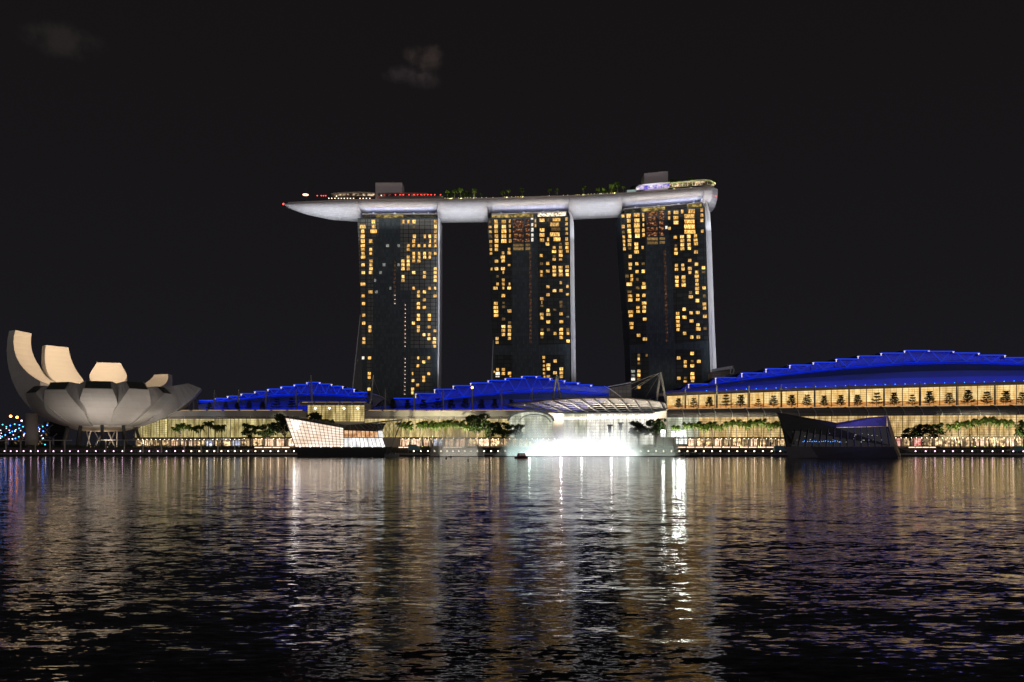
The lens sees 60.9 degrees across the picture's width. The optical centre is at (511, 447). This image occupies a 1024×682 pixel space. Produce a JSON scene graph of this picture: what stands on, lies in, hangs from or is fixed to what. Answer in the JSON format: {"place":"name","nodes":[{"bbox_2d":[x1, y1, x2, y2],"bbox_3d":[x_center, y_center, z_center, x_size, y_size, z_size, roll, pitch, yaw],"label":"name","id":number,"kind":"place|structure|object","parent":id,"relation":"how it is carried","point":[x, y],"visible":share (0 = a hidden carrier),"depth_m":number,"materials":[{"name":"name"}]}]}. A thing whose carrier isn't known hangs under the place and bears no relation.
{"place":"outdoors","nodes":[
{"label":"outdoors","id":0,"kind":"place"},
{"bbox_2d":[378,193,431,195],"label":"rooftop bar","id":1,"kind":"object","parent":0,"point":[399,194],"visible":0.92,"depth_m":713.50,"materials":[{"name":"red metal"}]},
{"bbox_2d":[0,456,1023,681],"bbox_3d":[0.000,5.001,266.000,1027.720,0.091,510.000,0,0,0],"label":"water","id":2,"kind":"structure","parent":0,"point":[462,569],"depth_m":35.79,"materials":[{"name":"black liquid"}]},
{"bbox_2d":[285,416,401,456],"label":"crystal pavilion","id":3,"kind":"structure","parent":2,"relation":"in","point":[314,438],"depth_m":484.62,"materials":[{"name":"white glass"}]},
{"bbox_2d":[406,444,423,455],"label":"jetty canopy","id":4,"kind":"object","parent":2,"relation":"on","point":[412,447],"visible":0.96,"depth_m":497.62,"materials":[{"name":"teal fabric"}]},
{"bbox_2d":[0,452,1022,455],"bbox_3d":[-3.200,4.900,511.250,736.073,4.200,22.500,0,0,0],"label":"boardwalk","id":5,"kind":"structure","parent":2,"relation":"on","point":[470,452],"depth_m":505.00,"materials":[{"name":"wood"}]},
{"bbox_2d":[0,440,71,451],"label":"pergola","id":6,"kind":"object","parent":5,"relation":"on","point":[35,443],"visible":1,"depth_m":512.73,"materials":[{"name":"black metal"}]},
{"bbox_2d":[105,440,161,451],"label":"pergola","id":7,"kind":"object","parent":5,"relation":"on","point":[142,445],"visible":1,"depth_m":512.73,"materials":[{"name":"grey metal"}]},
{"bbox_2d":[176,440,242,451],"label":"pergola","id":8,"kind":"object","parent":5,"relation":"on","point":[210,440],"visible":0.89,"depth_m":513.00,"materials":[{"name":"grey metal"}]},
{"bbox_2d":[0,447,1022,451],"bbox_3d":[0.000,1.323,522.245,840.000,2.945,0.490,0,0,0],"label":"promenade steps","id":9,"kind":"structure","parent":5,"relation":"on","point":[471,449],"depth_m":522.00,"materials":[{"name":"concrete"}]},
{"bbox_2d":[0,453,1023,454],"bbox_3d":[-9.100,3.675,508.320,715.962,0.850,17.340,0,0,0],"label":"quay kerb","id":10,"kind":"structure","parent":5,"relation":"on","point":[482,453],"depth_m":504.65,"materials":[{"name":"black concrete"}]},
{"bbox_2d":[684,453,701,456],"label":"ferry","id":11,"kind":"object","parent":2,"relation":"on","point":[693,455],"visible":0.86,"depth_m":472.95,"materials":[{"name":"metal"}]},
{"bbox_2d":[770,446,786,455],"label":"jetty canopy","id":12,"kind":"object","parent":2,"relation":"on","point":[778,448],"visible":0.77,"depth_m":497.54,"materials":[{"name":"teal fabric"}]},
{"bbox_2d":[776,412,900,457],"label":"dark pavilion","id":13,"kind":"structure","parent":2,"relation":"in","point":[805,431],"depth_m":414.04,"materials":[{"name":"black glass"}]},
{"bbox_2d":[1002,446,1023,455],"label":"jetty canopy","id":14,"kind":"object","parent":2,"relation":"on","point":[1018,448],"visible":0.98,"depth_m":494.81,"materials":[{"name":"teal fabric"}]},
{"bbox_2d":[605,382,631,405],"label":"glass block","id":15,"kind":"structure","parent":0,"point":[622,391],"depth_m":640.00,"materials":[{"name":"grey glass"}]},
{"bbox_2d":[635,182,669,190],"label":"rooftop club","id":16,"kind":"object","parent":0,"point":[652,186],"visible":0.97,"depth_m":686.52,"materials":[{"name":"white paint"}]},
{"bbox_2d":[678,447,772,447],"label":"step lights","id":17,"kind":"object","parent":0,"point":[725,447],"visible":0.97,"depth_m":521.45,"materials":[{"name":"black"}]},
{"bbox_2d":[649,350,1023,398],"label":"stepped roof","id":18,"kind":"structure","parent":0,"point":[904,367],"depth_m":605.99,"materials":[{"name":"metal"}]},
{"bbox_2d":[708,366,733,378],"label":"tower link canopy","id":19,"kind":"object","parent":18,"relation":"attached to","point":[723,372],"visible":0.93,"depth_m":645.00,"materials":[{"name":"grey metal"}]},
{"bbox_3d":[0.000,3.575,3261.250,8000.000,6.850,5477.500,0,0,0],"label":"ground","id":20,"kind":"structure","parent":0,"visible":0},
{"bbox_2d":[0,432,23,445],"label":"building","id":21,"kind":"structure","parent":20,"relation":"on","point":[2,443],"depth_m":720.00,"materials":[{"name":"black"}]},
{"bbox_2d":[12,434,41,446],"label":"building","id":22,"kind":"structure","parent":20,"relation":"on","point":[15,443],"depth_m":720.00,"materials":[{"name":"black"}]},
{"bbox_2d":[0,423,56,444],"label":"lattice footbridge","id":23,"kind":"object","parent":20,"relation":"on","point":[53,437],"visible":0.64,"depth_m":652.89,"materials":[{"name":"metal"}]},
{"bbox_2d":[43,422,64,446],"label":"building","id":24,"kind":"structure","parent":20,"relation":"on","point":[54,429],"depth_m":726.12,"materials":[{"name":"black"}]},
{"bbox_2d":[0,444,169,446],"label":"hedge","id":25,"kind":"object","parent":20,"relation":"on","point":[52,445],"visible":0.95,"depth_m":523.74,"materials":[{"name":"green plant"}]},
{"bbox_2d":[7,330,201,446],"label":"lotus museum","id":26,"kind":"structure","parent":20,"relation":"on","point":[57,389],"depth_m":534.90,"materials":[{"name":"white concrete"}]},
{"bbox_2d":[175,423,185,446],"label":"palm tree","id":27,"kind":"object","parent":20,"relation":"on","point":[180,426],"visible":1,"depth_m":530.06,"materials":[{"name":"green plant"}]},
{"bbox_2d":[202,421,213,445],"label":"palm tree","id":28,"kind":"object","parent":20,"relation":"on","point":[209,424],"visible":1,"depth_m":530.06,"materials":[{"name":"green plant"}]},
{"bbox_2d":[210,424,220,445],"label":"palm tree","id":29,"kind":"object","parent":20,"relation":"on","point":[215,428],"visible":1,"depth_m":530.64,"materials":[{"name":"green plant"}]},
{"bbox_2d":[133,410,306,446],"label":"theatre wing","id":30,"kind":"structure","parent":20,"relation":"on","point":[155,433],"depth_m":552.00,"materials":[{"name":"beige glass"}]},
{"bbox_2d":[198,382,387,410],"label":"stepped roof","id":31,"kind":"structure","parent":30,"relation":"on","point":[326,392],"depth_m":603.20,"materials":[{"name":"metal"}]},
{"bbox_2d":[297,375,312,401],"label":"mast","id":32,"kind":"object","parent":31,"relation":"on","point":[311,388],"visible":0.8,"depth_m":574.62,"materials":[{"name":"grey metal"}]},
{"bbox_2d":[298,402,370,424],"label":"glass hall","id":33,"kind":"structure","parent":30,"relation":"on","point":[349,413],"depth_m":548.00,"materials":[{"name":"yellow glass"}]},
{"bbox_2d":[360,375,385,409],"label":"mast","id":34,"kind":"object","parent":33,"relation":"on","point":[371,391],"visible":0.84,"depth_m":574.56,"materials":[{"name":"grey metal"}]},
{"bbox_2d":[172,445,270,446],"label":"hedge","id":35,"kind":"object","parent":20,"relation":"on","point":[222,446],"visible":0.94,"depth_m":524.02,"materials":[{"name":"green plant"}]},
{"bbox_2d":[240,423,259,445],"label":"broad tree","id":36,"kind":"object","parent":20,"relation":"on","point":[247,430],"visible":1,"depth_m":531.87,"materials":[{"name":"green plant"}]},
{"bbox_2d":[257,423,276,445],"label":"broad tree","id":37,"kind":"object","parent":20,"relation":"on","point":[269,431],"visible":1,"depth_m":531.49,"materials":[{"name":"green plant"}]},
{"bbox_2d":[271,413,288,446],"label":"broad tree","id":38,"kind":"object","parent":20,"relation":"on","point":[281,426],"visible":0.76,"depth_m":534.16,"materials":[{"name":"green plant"}]},
{"bbox_2d":[306,411,322,418],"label":"broad tree","id":39,"kind":"object","parent":20,"relation":"on","point":[314,415],"visible":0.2,"depth_m":538.38,"materials":[{"name":"green plant"}]},
{"bbox_2d":[352,211,441,409],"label":"hotel tower","id":40,"kind":"structure","parent":20,"relation":"on","point":[399,348],"depth_m":706.01,"materials":[{"name":"black glass"}]},
{"bbox_2d":[416,421,426,446],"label":"palm tree","id":41,"kind":"object","parent":20,"relation":"on","point":[420,426],"visible":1,"depth_m":529.10,"materials":[{"name":"green plant"}]},
{"bbox_2d":[423,420,434,445],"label":"palm tree","id":42,"kind":"object","parent":20,"relation":"on","point":[427,424],"visible":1,"depth_m":527.70,"materials":[{"name":"green plant"}]},
{"bbox_2d":[433,422,444,446],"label":"palm tree","id":43,"kind":"object","parent":20,"relation":"on","point":[437,424],"visible":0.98,"depth_m":529.60,"materials":[{"name":"green plant"}]},
{"bbox_2d":[442,419,453,446],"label":"palm tree","id":44,"kind":"object","parent":20,"relation":"on","point":[445,422],"visible":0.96,"depth_m":530.37,"materials":[{"name":"green plant"}]},
{"bbox_2d":[448,421,458,446],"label":"palm tree","id":45,"kind":"object","parent":20,"relation":"on","point":[452,424],"visible":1,"depth_m":528.78,"materials":[{"name":"green plant"}]},
{"bbox_2d":[365,410,562,446],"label":"casino wing","id":46,"kind":"structure","parent":20,"relation":"on","point":[429,416],"depth_m":552.00,"materials":[{"name":"beige glass"}]},
{"bbox_2d":[373,376,620,411],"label":"stepped roof","id":47,"kind":"structure","parent":46,"relation":"on","point":[516,390],"depth_m":604.78,"materials":[{"name":"metal"}]},
{"bbox_2d":[507,410,554,439],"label":"arched entrance","id":48,"kind":"object","parent":46,"relation":"attached to","point":[537,423],"visible":0.94,"depth_m":546.00,"materials":[{"name":"white glass"}]},
{"bbox_2d":[460,423,471,446],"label":"palm tree","id":49,"kind":"object","parent":20,"relation":"on","point":[465,427],"visible":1,"depth_m":529.53,"materials":[{"name":"green plant"}]},
{"bbox_2d":[465,413,489,446],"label":"broad tree","id":50,"kind":"object","parent":20,"relation":"on","point":[475,427],"visible":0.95,"depth_m":531.76,"materials":[{"name":"green plant"}]},
{"bbox_2d":[484,420,499,446],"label":"broad tree","id":51,"kind":"object","parent":20,"relation":"on","point":[492,428],"visible":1,"depth_m":531.92,"materials":[{"name":"green plant"}]},
{"bbox_2d":[494,422,513,446],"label":"broad tree","id":52,"kind":"object","parent":20,"relation":"on","point":[503,433],"visible":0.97,"depth_m":533.94,"materials":[{"name":"green plant"}]},
{"bbox_2d":[510,423,524,446],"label":"broad tree","id":53,"kind":"object","parent":20,"relation":"on","point":[517,430],"visible":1,"depth_m":535.39,"materials":[{"name":"green plant"}]},
{"bbox_2d":[487,210,575,381],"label":"hotel tower","id":54,"kind":"structure","parent":20,"relation":"on","point":[531,272],"depth_m":701.63,"materials":[{"name":"black glass"}]},
{"bbox_2d":[283,185,717,222],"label":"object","id":55,"kind":"structure","parent":54,"relation":"on","point":[577,207],"depth_m":703.34,"materials":[{"name":"grey metal"}]},
{"bbox_2d":[331,192,374,198],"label":"rooftop restaurant","id":56,"kind":"structure","parent":55,"relation":"on","point":[353,194],"depth_m":714.59,"materials":[{"name":"beige concrete"}]},
{"bbox_2d":[375,183,403,198],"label":"machine room","id":57,"kind":"object","parent":55,"relation":"on","point":[389,187],"visible":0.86,"depth_m":716.29,"materials":[{"name":"grey metal"}]},
{"bbox_2d":[379,196,442,198],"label":"planter wall","id":58,"kind":"structure","parent":55,"relation":"on","point":[402,197],"depth_m":707.79,"materials":[{"name":"brown metal"}]},
{"bbox_2d":[459,190,471,197],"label":"broad tree","id":59,"kind":"object","parent":55,"relation":"on","point":[466,194],"visible":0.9,"depth_m":720.41,"materials":[{"name":"green plant"}]},
{"bbox_2d":[642,171,667,190],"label":"machine room","id":60,"kind":"object","parent":55,"relation":"on","point":[654,177],"visible":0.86,"depth_m":692.51,"materials":[{"name":"grey metal"}]},
{"bbox_2d":[669,179,715,187],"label":"rooftop lounge","id":61,"kind":"object","parent":55,"relation":"on","point":[703,182],"visible":0.98,"depth_m":678.52,"materials":[{"name":"beige concrete"}]},
{"bbox_2d":[548,410,686,446],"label":"event hall","id":62,"kind":"structure","parent":20,"relation":"on","point":[590,430],"depth_m":551.00,"materials":[{"name":"white glass"}]},
{"bbox_2d":[503,397,667,413],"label":"ribbed canopy","id":63,"kind":"object","parent":62,"relation":"on","point":[529,406],"visible":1,"depth_m":544.81,"materials":[{"name":"metal"}]},
{"bbox_2d":[543,375,575,398],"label":"frame mast","id":64,"kind":"object","parent":63,"relation":"on","point":[558,386],"visible":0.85,"depth_m":574.00,"materials":[{"name":"grey metal"}]},
{"bbox_2d":[628,372,666,401],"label":"frame mast","id":65,"kind":"object","parent":63,"relation":"on","point":[658,386],"visible":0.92,"depth_m":571.21,"materials":[{"name":"grey metal"}]},
{"bbox_2d":[628,421,649,446],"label":"broad tree","id":66,"kind":"object","parent":20,"relation":"on","point":[639,427],"visible":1,"depth_m":535.65,"materials":[{"name":"green plant"}]},
{"bbox_2d":[645,418,666,446],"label":"broad tree","id":67,"kind":"object","parent":20,"relation":"on","point":[657,427],"visible":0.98,"depth_m":535.26,"materials":[{"name":"green plant"}]},
{"bbox_2d":[616,200,715,413],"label":"hotel tower","id":68,"kind":"structure","parent":20,"relation":"on","point":[664,252],"depth_m":683.58,"materials":[{"name":"black glass"}]},
{"bbox_2d":[670,425,681,445],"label":"palm tree","id":69,"kind":"object","parent":20,"relation":"on","point":[675,427],"visible":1,"depth_m":531.33,"materials":[{"name":"green plant"}]},
{"bbox_2d":[681,422,692,445],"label":"palm tree","id":70,"kind":"object","parent":20,"relation":"on","point":[688,425],"visible":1,"depth_m":530.57,"materials":[{"name":"green plant"}]},
{"bbox_2d":[692,421,702,446],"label":"palm tree","id":71,"kind":"object","parent":20,"relation":"on","point":[696,425],"visible":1,"depth_m":529.46,"materials":[{"name":"green plant"}]},
{"bbox_2d":[699,423,709,446],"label":"palm tree","id":72,"kind":"object","parent":20,"relation":"on","point":[703,425],"visible":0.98,"depth_m":529.11,"materials":[{"name":"green plant"}]},
{"bbox_2d":[715,424,723,445],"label":"palm tree","id":73,"kind":"object","parent":20,"relation":"on","point":[719,428],"visible":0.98,"depth_m":531.78,"materials":[{"name":"green plant"}]},
{"bbox_2d":[723,420,733,445],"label":"palm tree","id":74,"kind":"object","parent":20,"relation":"on","point":[727,424],"visible":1,"depth_m":529.90,"materials":[{"name":"green plant"}]},
{"bbox_2d":[675,445,785,446],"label":"hedge","id":75,"kind":"object","parent":20,"relation":"on","point":[727,446],"visible":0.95,"depth_m":523.32,"materials":[{"name":"green plant"}]},
{"bbox_2d":[730,419,741,445],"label":"palm tree","id":76,"kind":"object","parent":20,"relation":"on","point":[736,423],"visible":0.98,"depth_m":530.65,"materials":[{"name":"green plant"}]},
{"bbox_2d":[739,421,751,445],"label":"palm tree","id":77,"kind":"object","parent":20,"relation":"on","point":[745,424],"visible":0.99,"depth_m":532.01,"materials":[{"name":"green plant"}]},
{"bbox_2d":[747,419,758,445],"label":"palm tree","id":78,"kind":"object","parent":20,"relation":"on","point":[754,422],"visible":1,"depth_m":531.43,"materials":[{"name":"green plant"}]},
{"bbox_2d":[755,418,766,446],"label":"palm tree","id":79,"kind":"object","parent":20,"relation":"on","point":[761,422],"visible":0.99,"depth_m":531.35,"materials":[{"name":"green plant"}]},
{"bbox_2d":[765,422,776,445],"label":"palm tree","id":80,"kind":"object","parent":20,"relation":"on","point":[771,426],"visible":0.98,"depth_m":530.26,"materials":[{"name":"green plant"}]},
{"bbox_2d":[774,421,781,445],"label":"palm tree","id":81,"kind":"object","parent":20,"relation":"on","point":[778,424],"visible":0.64,"depth_m":531.28,"materials":[{"name":"green plant"}]},
{"bbox_2d":[657,381,1023,446],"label":"convention wing","id":82,"kind":"structure","parent":20,"relation":"on","point":[902,415],"depth_m":553.62,"materials":[{"name":"beige glass"}]},
{"bbox_2d":[705,396,713,407],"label":"tiered tree","id":83,"kind":"object","parent":82,"relation":"on","point":[709,402],"visible":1,"depth_m":571.23,"materials":[{"name":"green plant"}]},
{"bbox_2d":[721,394,732,405],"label":"tiered tree","id":84,"kind":"object","parent":82,"relation":"on","point":[727,401],"visible":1,"depth_m":570.53,"materials":[{"name":"brown plant"}]},
{"bbox_2d":[735,394,745,405],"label":"tiered tree","id":85,"kind":"object","parent":82,"relation":"on","point":[741,397],"visible":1,"depth_m":570.01,"materials":[{"name":"green plant"}]},
{"bbox_2d":[769,395,777,406],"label":"tiered tree","id":86,"kind":"object","parent":82,"relation":"on","point":[772,401],"visible":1,"depth_m":568.76,"materials":[{"name":"green plant"}]},
{"bbox_2d":[787,395,795,406],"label":"tiered tree","id":87,"kind":"object","parent":82,"relation":"on","point":[790,401],"visible":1,"depth_m":567.91,"materials":[{"name":"green plant"}]},
{"bbox_2d":[800,394,812,405],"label":"tiered tree","id":88,"kind":"object","parent":82,"relation":"on","point":[807,401],"visible":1,"depth_m":566.86,"materials":[{"name":"green plant"}]},
{"bbox_2d":[853,395,862,406],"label":"tiered tree","id":89,"kind":"object","parent":82,"relation":"on","point":[857,401],"visible":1,"depth_m":564.83,"materials":[{"name":"green plant"}]},
{"bbox_2d":[868,393,882,405],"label":"tiered tree","id":90,"kind":"object","parent":82,"relation":"on","point":[876,400],"visible":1,"depth_m":563.94,"materials":[{"name":"green plant"}]},
{"bbox_2d":[887,392,901,403],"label":"tiered tree","id":91,"kind":"object","parent":82,"relation":"on","point":[892,399],"visible":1,"depth_m":562.68,"materials":[{"name":"green plant"}]},
{"bbox_2d":[923,391,935,405],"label":"tiered tree","id":92,"kind":"object","parent":82,"relation":"on","point":[929,398],"visible":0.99,"depth_m":561.48,"materials":[{"name":"green plant"}]},
{"bbox_2d":[944,393,955,403],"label":"tiered tree","id":93,"kind":"object","parent":82,"relation":"on","point":[947,400],"visible":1,"depth_m":560.56,"materials":[{"name":"green plant"}]},
{"bbox_2d":[960,390,975,402],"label":"tiered tree","id":94,"kind":"object","parent":82,"relation":"on","point":[969,393],"visible":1,"depth_m":559.78,"materials":[{"name":"green plant"}]},
{"bbox_2d":[981,391,993,402],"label":"tiered tree","id":95,"kind":"object","parent":82,"relation":"on","point":[988,398],"visible":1,"depth_m":559.11,"materials":[{"name":"green plant"}]},
{"bbox_2d":[999,390,1012,402],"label":"tiered tree","id":96,"kind":"object","parent":82,"relation":"on","point":[1006,397],"visible":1,"depth_m":558.09,"materials":[{"name":"green plant"}]},
{"bbox_2d":[901,427,917,444],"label":"broad tree","id":97,"kind":"object","parent":20,"relation":"on","point":[912,433],"visible":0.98,"depth_m":531.08,"materials":[{"name":"green plant"}]},
{"bbox_2d":[913,423,933,446],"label":"broad tree","id":98,"kind":"object","parent":20,"relation":"on","point":[924,430],"visible":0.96,"depth_m":530.57,"materials":[{"name":"green plant"}]},
{"bbox_2d":[927,422,945,435],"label":"broad tree","id":99,"kind":"object","parent":20,"relation":"on","point":[939,428],"visible":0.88,"depth_m":534.23,"materials":[{"name":"green plant"}]},
{"bbox_2d":[945,423,956,446],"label":"palm tree","id":100,"kind":"object","parent":20,"relation":"on","point":[950,426],"visible":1,"depth_m":531.76,"materials":[{"name":"green plant"}]},
{"bbox_2d":[954,421,967,446],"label":"palm tree","id":101,"kind":"object","parent":20,"relation":"on","point":[960,424],"visible":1,"depth_m":529.91,"materials":[{"name":"green plant"}]},
{"bbox_2d":[964,419,974,446],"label":"palm tree","id":102,"kind":"object","parent":20,"relation":"on","point":[968,422],"visible":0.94,"depth_m":531.69,"materials":[{"name":"green plant"}]},
{"bbox_2d":[972,418,984,445],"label":"palm tree","id":103,"kind":"object","parent":20,"relation":"on","point":[978,423],"visible":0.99,"depth_m":530.49,"materials":[{"name":"green plant"}]},
{"bbox_2d":[981,416,995,445],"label":"palm tree","id":104,"kind":"object","parent":20,"relation":"on","point":[988,420],"visible":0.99,"depth_m":529.42,"materials":[{"name":"green plant"}]},
{"bbox_2d":[993,418,1004,445],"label":"palm tree","id":105,"kind":"object","parent":20,"relation":"on","point":[998,422],"visible":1,"depth_m":529.74,"materials":[{"name":"green plant"}]},
{"bbox_2d":[1003,419,1015,445],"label":"palm tree","id":106,"kind":"object","parent":20,"relation":"on","point":[1009,423],"visible":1,"depth_m":530.60,"materials":[{"name":"green plant"}]},
{"bbox_2d":[1014,424,1023,445],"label":"broad tree","id":107,"kind":"object","parent":20,"relation":"on","point":[1019,431],"visible":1,"depth_m":529.62,"materials":[{"name":"green plant"}]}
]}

